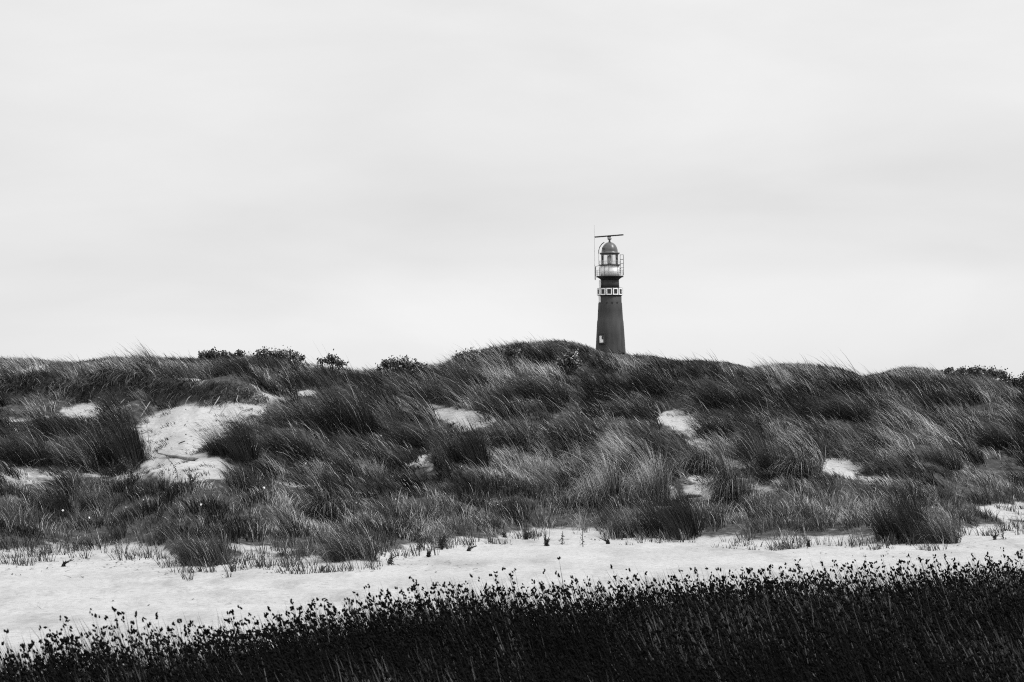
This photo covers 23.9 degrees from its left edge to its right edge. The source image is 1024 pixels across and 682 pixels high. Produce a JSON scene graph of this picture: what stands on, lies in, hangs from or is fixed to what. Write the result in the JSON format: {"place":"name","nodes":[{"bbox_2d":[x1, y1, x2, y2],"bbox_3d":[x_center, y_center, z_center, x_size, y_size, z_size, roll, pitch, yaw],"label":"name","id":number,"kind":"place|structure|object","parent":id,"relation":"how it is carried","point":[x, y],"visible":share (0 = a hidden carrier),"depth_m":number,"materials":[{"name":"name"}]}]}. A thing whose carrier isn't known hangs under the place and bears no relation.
{"place":"outdoors","nodes":[
{"label":"outdoors","id":0,"kind":"place"},
{"bbox_2d":[0,515,1023,676],"bbox_3d":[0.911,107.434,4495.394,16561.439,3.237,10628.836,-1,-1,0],"label":"ground","id":1,"kind":"structure","parent":0,"point":[129,589],"depth_m":30.63,"materials":[{"name":"white sand"}]},
{"bbox_2d":[61,559,73,566],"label":"seedling","id":2,"kind":"object","parent":1,"relation":"on","point":[64,564],"visible":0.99,"depth_m":32.52,"materials":[{"name":"black plant"}]},
{"bbox_2d":[151,510,242,566],"bbox_3d":[-4.285,2.624,32.426,1.398,0.850,1.230,0,-1,-11],"label":"grass tussock","id":3,"kind":"object","parent":1,"relation":"on","point":[202,552],"depth_m":32.32,"materials":[{"name":"grey plant"}]},
{"bbox_2d":[302,502,383,562],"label":"grass tussock","id":4,"kind":"object","parent":1,"relation":"on","point":[348,546],"depth_m":32.87,"materials":[{"name":"grey plant"}]},
{"bbox_2d":[387,552,396,563],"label":"seedling","id":5,"kind":"object","parent":1,"relation":"on","point":[390,558],"visible":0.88,"depth_m":32.46,"materials":[{"name":"black plant"}]},
{"bbox_2d":[412,532,434,548],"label":"seedling","id":6,"kind":"object","parent":1,"relation":"on","point":[416,542],"visible":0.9,"depth_m":35.28,"materials":[{"name":"grey plant"}]},
{"bbox_2d":[426,548,432,556],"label":"seedling","id":7,"kind":"object","parent":1,"relation":"on","point":[428,554],"visible":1,"depth_m":33.52,"materials":[{"name":"black plant"}]},
{"bbox_2d":[431,530,455,549],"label":"seedling","id":8,"kind":"object","parent":1,"relation":"on","point":[441,544],"visible":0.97,"depth_m":35.24,"materials":[{"name":"grey plant"}]},
{"bbox_2d":[0,550,1023,681],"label":"rush stand","id":9,"kind":"object","parent":1,"relation":"on","point":[775,658],"visible":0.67,"depth_m":14.90,"materials":[{"name":"plant"}]},
{"bbox_2d":[0,547,1023,681],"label":"rush seed heads","id":10,"kind":"object","parent":9,"relation":"attached to","point":[433,623],"visible":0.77,"depth_m":14.78,"materials":[{"name":"black plant"}]},
{"bbox_2d":[0,492,1023,580],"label":"sparse shoots","id":11,"kind":"object","parent":1,"relation":"on","point":[780,546],"visible":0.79,"depth_m":35.13,"materials":[{"name":"plant"}]},
{"bbox_2d":[11,405,1022,650],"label":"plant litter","id":12,"kind":"object","parent":1,"relation":"on","point":[378,560],"visible":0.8,"depth_m":32.97,"materials":[{"name":"grey plant"}]},
{"bbox_2d":[523,530,530,539],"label":"seedling","id":13,"kind":"object","parent":1,"relation":"on","point":[526,535],"visible":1,"depth_m":37.65,"materials":[{"name":"black plant"}]},
{"bbox_2d":[543,536,549,545],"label":"seedling","id":14,"kind":"object","parent":1,"relation":"on","point":[546,541],"visible":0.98,"depth_m":36.17,"materials":[{"name":"black plant"}]},
{"bbox_2d":[597,501,646,537],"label":"grass tussock","id":15,"kind":"object","parent":1,"relation":"on","point":[619,523],"depth_m":37.91,"materials":[{"name":"grey plant"}]},
{"bbox_2d":[619,473,715,539],"bbox_3d":[2.349,2.554,37.919,1.765,1.101,1.626,-1,-1,7],"label":"grass tussock","id":16,"kind":"object","parent":1,"relation":"on","point":[683,518],"depth_m":37.66,"materials":[{"name":"plant"}]},
{"bbox_2d":[853,473,944,544],"bbox_3d":[5.673,2.455,36.045,1.601,1.184,1.622,0,-1,-7],"label":"grass tussock","id":17,"kind":"object","parent":1,"relation":"on","point":[908,522],"depth_m":35.82,"materials":[{"name":"grey plant"}]},
{"bbox_2d":[901,499,964,543],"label":"grass tussock","id":18,"kind":"object","parent":1,"relation":"on","point":[947,535],"depth_m":35.50,"materials":[{"name":"grey plant"}]},
{"bbox_2d":[0,341,1023,552],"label":"dune","id":19,"kind":"structure","parent":0,"point":[180,416],"depth_m":42.75,"materials":[{"name":"plant"}]},
{"bbox_2d":[0,405,58,465],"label":"grass tussock","id":20,"kind":"object","parent":19,"relation":"on","point":[13,448],"depth_m":40.65,"materials":[{"name":"grey plant"}]},
{"bbox_2d":[27,478,77,517],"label":"grass tussock","id":21,"kind":"object","parent":19,"relation":"on","point":[61,503],"depth_m":37.89,"materials":[{"name":"grey plant"}]},
{"bbox_2d":[25,420,109,470],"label":"grass tussock","id":22,"kind":"object","parent":19,"relation":"on","point":[76,458],"depth_m":40.80,"materials":[{"name":"grey plant"}]},
{"bbox_2d":[62,473,110,511],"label":"grass tussock","id":23,"kind":"object","parent":19,"relation":"on","point":[84,499],"depth_m":38.48,"materials":[{"name":"grey plant"}]},
{"bbox_2d":[66,387,155,471],"bbox_3d":[-6.835,1.487,41.174,1.737,1.449,1.890,0,-1,-10],"label":"grass tussock","id":24,"kind":"object","parent":19,"relation":"on","point":[133,448],"depth_m":40.88,"materials":[{"name":"plant"}]},
{"bbox_2d":[106,458,122,475],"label":"weed stalk","id":25,"kind":"object","parent":19,"relation":"on","point":[113,467],"visible":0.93,"depth_m":40.40,"materials":[{"name":"black plant"}]},
{"bbox_2d":[118,455,141,478],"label":"weed stalk","id":26,"kind":"object","parent":19,"relation":"on","point":[130,470],"visible":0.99,"depth_m":39.28,"materials":[{"name":"grey plant"}]},
{"bbox_2d":[0,366,275,409],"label":"hanging turf","id":27,"kind":"structure","parent":19,"relation":"on","point":[116,373],"depth_m":45.76,"materials":[{"name":"plant"}]},
{"bbox_2d":[89,392,252,416],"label":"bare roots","id":28,"kind":"object","parent":19,"relation":"on","point":[189,397],"visible":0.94,"depth_m":44.79,"materials":[{"name":"grey plant"}]},
{"bbox_2d":[166,456,180,478],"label":"weed stalk","id":29,"kind":"object","parent":19,"relation":"on","point":[175,469],"visible":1,"depth_m":38.36,"materials":[{"name":"grey plant"}]},
{"bbox_2d":[157,453,198,460],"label":"driftwood branch","id":30,"kind":"object","parent":19,"relation":"on","point":[187,458],"visible":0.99,"depth_m":40.28,"materials":[{"name":"grey wood"}]},
{"bbox_2d":[185,471,199,484],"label":"creeping plant","id":31,"kind":"object","parent":19,"relation":"on","point":[189,475],"visible":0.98,"depth_m":37.87,"materials":[{"name":"grey plant"}]},
{"bbox_2d":[198,346,233,358],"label":"shrub","id":32,"kind":"object","parent":19,"relation":"on","point":[211,353],"visible":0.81,"depth_m":49.38,"materials":[{"name":"black plant"}]},
{"bbox_2d":[187,405,268,460],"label":"grass tussock","id":33,"kind":"object","parent":19,"relation":"on","point":[243,446],"depth_m":40.18,"materials":[{"name":"black plant"}]},
{"bbox_2d":[229,349,248,357],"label":"shrub","id":34,"kind":"object","parent":19,"relation":"on","point":[238,351],"visible":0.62,"depth_m":49.45,"materials":[{"name":"black plant"}]},
{"bbox_2d":[234,402,318,456],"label":"grass tussock","id":35,"kind":"object","parent":19,"relation":"on","point":[264,445],"depth_m":41.34,"materials":[{"name":"black plant"}]},
{"bbox_2d":[253,345,305,362],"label":"shrub","id":36,"kind":"object","parent":19,"relation":"on","point":[278,354],"visible":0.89,"depth_m":49.29,"materials":[{"name":"black plant"}]},
{"bbox_2d":[255,383,325,423],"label":"grass tussock","id":37,"kind":"object","parent":19,"relation":"on","point":[288,416],"depth_m":44.30,"materials":[{"name":"plant"}]},
{"bbox_2d":[285,454,359,524],"bbox_3d":[-2.939,2.343,37.770,1.462,1.288,1.664,0,-1,-11],"label":"grass tussock","id":38,"kind":"object","parent":19,"relation":"on","point":[317,508],"depth_m":37.62,"materials":[{"name":"grey plant"}]},
{"bbox_2d":[316,349,348,371],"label":"shrub","id":39,"kind":"object","parent":19,"relation":"on","point":[334,360],"visible":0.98,"depth_m":49.40,"materials":[{"name":"black plant"}]},
{"bbox_2d":[284,346,381,434],"bbox_3d":[-3.328,0.946,44.313,2.066,1.935,2.286,0,-1,-5],"label":"grass tussock","id":40,"kind":"object","parent":19,"relation":"on","point":[336,413],"depth_m":44.04,"materials":[{"name":"grey plant"}]},
{"bbox_2d":[359,454,386,477],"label":"grass tussock","id":41,"kind":"object","parent":19,"relation":"on","point":[383,472],"depth_m":42.00,"materials":[{"name":"grey plant"}]},
{"bbox_2d":[375,355,428,378],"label":"shrub","id":42,"kind":"object","parent":19,"relation":"on","point":[389,363],"visible":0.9,"depth_m":49.34,"materials":[{"name":"black plant"}]},
{"bbox_2d":[359,400,448,449],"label":"grass tussock","id":43,"kind":"object","parent":19,"relation":"on","point":[410,435],"depth_m":43.88,"materials":[{"name":"grey plant"}]},
{"bbox_2d":[422,428,452,469],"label":"grass tussock","id":44,"kind":"object","parent":19,"relation":"on","point":[437,454],"depth_m":42.25,"materials":[{"name":"grey plant"}]},
{"bbox_2d":[419,410,497,467],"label":"grass tussock","id":45,"kind":"object","parent":19,"relation":"on","point":[478,449],"depth_m":42.37,"materials":[{"name":"black plant"}]},
{"bbox_2d":[451,346,477,366],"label":"shrub","id":46,"kind":"object","parent":19,"relation":"on","point":[461,355],"visible":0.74,"depth_m":49.38,"materials":[{"name":"grey plant"}]},
{"bbox_2d":[474,348,504,366],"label":"shrub","id":47,"kind":"object","parent":19,"relation":"on","point":[481,353],"visible":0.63,"depth_m":49.37,"materials":[{"name":"grey plant"}]},
{"bbox_2d":[467,395,544,449],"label":"grass tussock","id":48,"kind":"object","parent":19,"relation":"on","point":[501,435],"depth_m":43.95,"materials":[{"name":"grey plant"}]},
{"bbox_2d":[0,333,1023,512],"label":"marram grass","id":49,"kind":"structure","parent":19,"relation":"on","point":[460,387],"depth_m":45.46,"materials":[{"name":"grey plant"}]},
{"bbox_2d":[0,460,1023,563],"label":"grass","id":50,"kind":"structure","parent":19,"relation":"on","point":[250,487],"depth_m":38.25,"materials":[{"name":"grey plant"}]},
{"bbox_2d":[501,346,523,371],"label":"shrub","id":51,"kind":"object","parent":19,"relation":"on","point":[513,351],"visible":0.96,"depth_m":48.77,"materials":[{"name":"grey plant"}]},
{"bbox_2d":[482,352,579,402],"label":"grass tussock","id":52,"kind":"object","parent":19,"relation":"on","point":[530,386],"depth_m":46.84,"materials":[{"name":"grey plant"}]},
{"bbox_2d":[511,443,557,475],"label":"grass tussock","id":53,"kind":"object","parent":19,"relation":"on","point":[544,468],"depth_m":43.10,"materials":[{"name":"grey plant"}]},
{"bbox_2d":[553,349,582,375],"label":"shrub","id":54,"kind":"object","parent":19,"relation":"on","point":[571,360],"visible":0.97,"depth_m":48.54,"materials":[{"name":"grey plant"}]},
{"bbox_2d":[551,438,600,466],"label":"grass tussock","id":55,"kind":"object","parent":19,"relation":"on","point":[572,462],"depth_m":44.03,"materials":[{"name":"plant"}]},
{"bbox_2d":[565,430,637,510],"bbox_3d":[1.605,2.344,41.217,1.561,1.830,2.897,-1,-1,4],"label":"grass tussock","id":56,"kind":"object","parent":19,"relation":"on","point":[600,486],"depth_m":40.90,"materials":[{"name":"grey plant"}]},
{"bbox_2d":[594,234,625,353],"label":"lighthouse","id":57,"kind":"object","parent":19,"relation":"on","point":[610,335],"visible":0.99,"depth_m":493.41,"materials":[{"name":"paint"}]},
{"bbox_2d":[598,333,605,343],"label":"lower window","id":58,"kind":"structure","parent":57,"relation":"in","point":[601,337],"depth_m":492.52,"materials":[{"name":"metal"}]},
{"bbox_2d":[600,288,605,294],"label":"window","id":59,"kind":"structure","parent":57,"relation":"in","point":[603,290],"depth_m":493.19,"materials":[{"name":"white paint"}]},
{"bbox_2d":[606,288,611,294],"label":"window","id":60,"kind":"structure","parent":57,"relation":"in","point":[608,290],"depth_m":492.83,"materials":[{"name":"white paint"}]},
{"bbox_2d":[613,288,617,294],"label":"window","id":61,"kind":"structure","parent":57,"relation":"in","point":[615,290],"depth_m":492.95,"materials":[{"name":"white paint"}]},
{"bbox_2d":[589,380,664,418],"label":"grass tussock","id":62,"kind":"object","parent":19,"relation":"on","point":[622,409],"depth_m":46.66,"materials":[{"name":"grey plant"}]},
{"bbox_2d":[617,430,685,502],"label":"grass tussock","id":63,"kind":"object","parent":19,"relation":"on","point":[651,481],"depth_m":40.49,"materials":[{"name":"grey plant"}]},
{"bbox_2d":[684,477,697,483],"bbox_3d":[3.055,2.418,41.179,0.282,0.218,0.320,1,-2,-42],"label":"sand lump","id":64,"kind":"object","parent":19,"relation":"on","point":[690,481],"visible":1,"depth_m":41.07,"materials":[{"name":"white sand"}]},
{"bbox_2d":[686,490,703,496],"bbox_3d":[3.100,2.588,40.567,0.376,0.166,0.318,-1,-1,0],"label":"sand lump","id":65,"kind":"object","parent":19,"relation":"on","point":[694,493],"visible":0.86,"depth_m":40.47,"materials":[{"name":"white sand"}]},
{"bbox_2d":[670,427,729,474],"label":"grass tussock","id":66,"kind":"object","parent":19,"relation":"on","point":[693,463],"depth_m":42.07,"materials":[{"name":"plant"}]},
{"bbox_2d":[701,496,714,501],"bbox_3d":[3.273,2.658,40.166,0.272,0.175,0.246,-1,-1,0],"label":"sand lump","id":67,"kind":"object","parent":19,"relation":"on","point":[703,497],"visible":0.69,"depth_m":40.12,"materials":[{"name":"grey sand"}]},
{"bbox_2d":[662,365,758,410],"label":"grass tussock","id":68,"kind":"object","parent":19,"relation":"on","point":[725,396],"depth_m":46.41,"materials":[{"name":"grey plant"}]},
{"bbox_2d":[695,422,759,505],"bbox_3d":[3.576,2.054,39.862,1.218,1.788,1.952,-1,-1,3],"label":"grass tussock","id":69,"kind":"object","parent":19,"relation":"on","point":[729,489],"depth_m":39.73,"materials":[{"name":"grey plant"}]},
{"bbox_2d":[745,418,790,469],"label":"grass tussock","id":70,"kind":"object","parent":19,"relation":"on","point":[762,457],"depth_m":41.75,"materials":[{"name":"plant"}]},
{"bbox_2d":[759,416,832,480],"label":"grass tussock","id":71,"kind":"object","parent":19,"relation":"on","point":[793,464],"depth_m":41.08,"materials":[{"name":"grey plant"}]},
{"bbox_2d":[790,377,880,420],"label":"grass tussock","id":72,"kind":"object","parent":19,"relation":"on","point":[839,409],"depth_m":45.01,"materials":[{"name":"plant"}]},
{"bbox_2d":[844,449,893,476],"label":"grass tussock","id":73,"kind":"object","parent":19,"relation":"on","point":[875,468],"depth_m":41.65,"materials":[{"name":"grey plant"}]},
{"bbox_2d":[917,424,966,469],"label":"grass tussock","id":74,"kind":"object","parent":19,"relation":"on","point":[942,458],"depth_m":42.19,"materials":[{"name":"grey plant"}]},
{"bbox_2d":[942,364,1011,380],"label":"shrub","id":75,"kind":"object","parent":19,"relation":"on","point":[975,371],"visible":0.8,"depth_m":49.23,"materials":[{"name":"black plant"}]},
{"bbox_2d":[952,401,1023,450],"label":"grass tussock","id":76,"kind":"object","parent":19,"relation":"on","point":[993,436],"depth_m":44.11,"materials":[{"name":"grey plant"}]},
{"bbox_2d":[1002,373,1013,382],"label":"shrub","id":77,"kind":"object","parent":19,"relation":"on","point":[1008,379],"visible":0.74,"depth_m":49.47,"materials":[{"name":"black plant"}]},
{"bbox_2d":[1008,371,1023,387],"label":"shrub","id":78,"kind":"object","parent":19,"relation":"on","point":[1015,381],"visible":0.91,"depth_m":49.19,"materials":[{"name":"black plant"}]},
{"bbox_2d":[0,0,1023,383],"label":"sky","id":79,"kind":"structure","parent":0,"point":[369,182],"materials":[{"name":"white"}]}
]}

